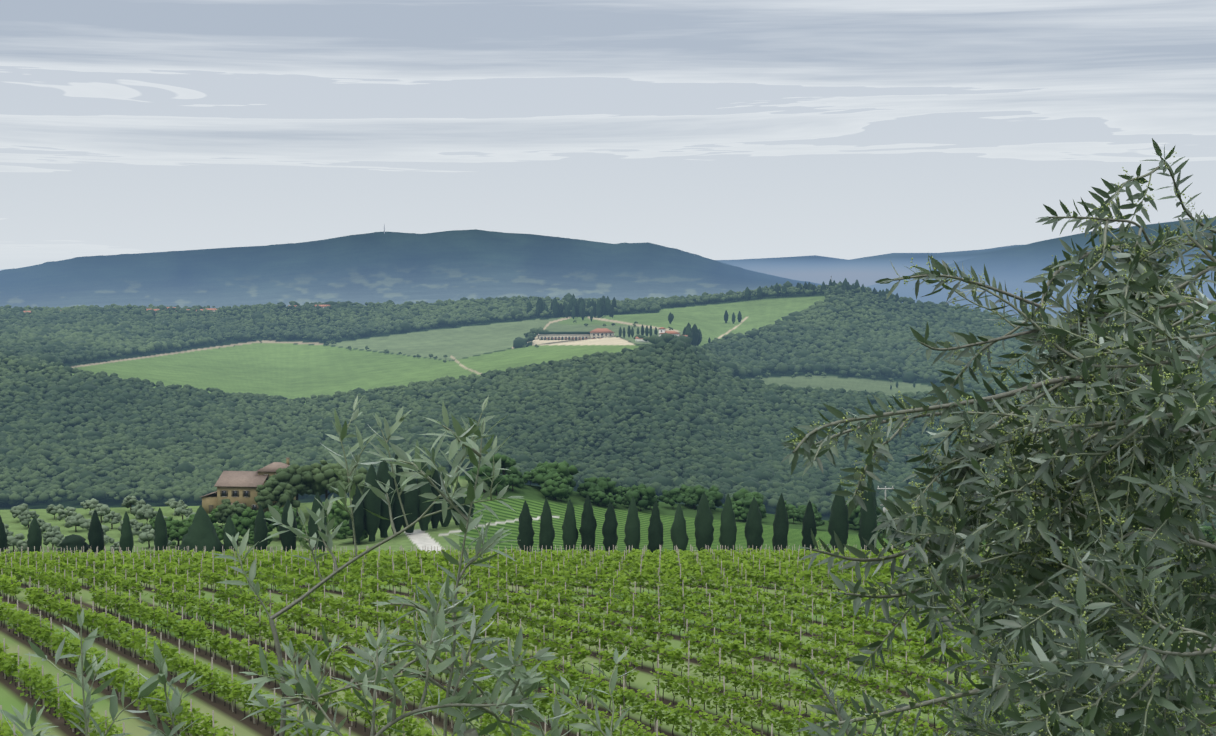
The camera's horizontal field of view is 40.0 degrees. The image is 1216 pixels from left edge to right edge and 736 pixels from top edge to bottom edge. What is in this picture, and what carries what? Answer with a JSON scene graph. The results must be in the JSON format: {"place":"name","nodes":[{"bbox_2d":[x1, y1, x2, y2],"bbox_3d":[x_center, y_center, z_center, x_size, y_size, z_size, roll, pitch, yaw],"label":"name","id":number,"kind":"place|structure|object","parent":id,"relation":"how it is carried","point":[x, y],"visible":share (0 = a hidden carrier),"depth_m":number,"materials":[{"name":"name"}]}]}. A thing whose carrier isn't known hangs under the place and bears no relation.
{"place":"outdoors","nodes":[
{"label":"outdoors","id":0,"kind":"place"},
{"bbox_2d":[0,218,1215,735],"bbox_3d":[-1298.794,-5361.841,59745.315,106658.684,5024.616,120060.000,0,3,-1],"label":"terrain","id":1,"kind":"structure","parent":0,"point":[414,268],"depth_m":1940.74,"materials":[{"name":"green plant"}]},
{"bbox_2d":[3,495,195,552],"bbox_3d":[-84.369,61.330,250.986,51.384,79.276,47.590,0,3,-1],"label":"olive grove","id":2,"kind":"object","parent":1,"relation":"on","point":[141,509],"depth_m":254.77,"materials":[{"name":"green plant"}]},
{"bbox_2d":[200,458,295,513],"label":"farmhouse","id":3,"kind":"object","parent":1,"relation":"on","point":[240,487],"visible":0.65,"depth_m":267.66,"materials":[{"name":"tile"}]},
{"bbox_2d":[149,501,367,545],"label":"farm trees","id":4,"kind":"object","parent":1,"relation":"on","point":[243,522],"depth_m":237.66,"materials":[{"name":"green plant"}]},
{"bbox_2d":[214,459,367,522],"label":"broadleaf trees","id":5,"kind":"object","parent":1,"relation":"on","point":[281,487],"depth_m":258.13,"materials":[{"name":"green plant"}]},
{"bbox_2d":[0,395,645,735],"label":"olive sapling","id":6,"kind":"object","parent":1,"relation":"on","point":[529,680],"depth_m":2.85,"materials":[{"name":"green plant"}]},
{"bbox_2d":[0,455,1004,555],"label":"cypress trees","id":7,"kind":"object","parent":1,"relation":"on","point":[201,534],"visible":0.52,"depth_m":220.53,"materials":[{"name":"green plant"}]},
{"bbox_2d":[529,327,548,338],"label":"stone pine","id":8,"kind":"object","parent":1,"relation":"on","point":[536,330],"depth_m":1963.82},
{"bbox_2d":[538,328,614,339],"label":"winery building","id":9,"kind":"structure","parent":1,"relation":"on","point":[600,333],"depth_m":1869.24,"materials":[{"name":"paint"}]},
{"bbox_2d":[259,306,933,381],"bbox_3d":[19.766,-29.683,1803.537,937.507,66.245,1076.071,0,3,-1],"label":"hedgerows","id":10,"kind":"object","parent":1,"relation":"on","point":[634,323],"depth_m":1846.19,"materials":[{"name":"green plant"}]},
{"bbox_2d":[0,544,1205,735],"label":"vineyard posts","id":11,"kind":"object","parent":1,"relation":"on","point":[516,591],"visible":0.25,"depth_m":120.86,"materials":[{"name":"grey wood"}]},
{"bbox_2d":[0,281,1215,390],"bbox_3d":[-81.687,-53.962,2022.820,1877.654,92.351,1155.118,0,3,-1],"label":"forest","id":12,"kind":"object","parent":1,"relation":"on","point":[64,335],"visible":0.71,"depth_m":2129.80,"materials":[{"name":"green plant"}]},
{"bbox_2d":[0,548,1215,735],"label":"vineyard","id":13,"kind":"object","parent":1,"relation":"on","point":[29,624],"depth_m":116.71,"materials":[{"name":"green plant"}]},
{"bbox_2d":[635,327,687,342],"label":"farmhouse","id":14,"kind":"object","parent":1,"relation":"on","point":[662,330],"visible":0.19,"depth_m":1603.16,"materials":[{"name":"paint"}]},
{"bbox_2d":[526,278,955,397],"bbox_3d":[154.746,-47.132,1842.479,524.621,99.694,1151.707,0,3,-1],"label":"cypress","id":15,"kind":"object","parent":1,"relation":"on","point":[602,306],"visible":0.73,"depth_m":2300.11,"materials":[{"name":"green plant"}]},
{"bbox_2d":[877,486,893,511],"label":"utility pole","id":16,"kind":"object","parent":1,"relation":"on","point":[885,488],"visible":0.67,"depth_m":300.52,"materials":[{"name":"concrete"}]},
{"bbox_2d":[781,138,1215,735],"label":"olive tree","id":17,"kind":"object","parent":1,"relation":"on","point":[1047,574],"depth_m":2.72,"materials":[{"name":"green plant"}]},
{"bbox_2d":[0,340,1215,527],"bbox_3d":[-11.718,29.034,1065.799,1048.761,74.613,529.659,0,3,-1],"label":"forest hill","id":18,"kind":"structure","parent":0,"point":[133,429],"depth_m":1071.41,"materials":[{"name":"green plant"}]},
{"bbox_2d":[0,0,1215,270],"label":"sky","id":19,"kind":"structure","parent":0,"point":[711,129],"materials":[{"name":"grey"}]}
]}

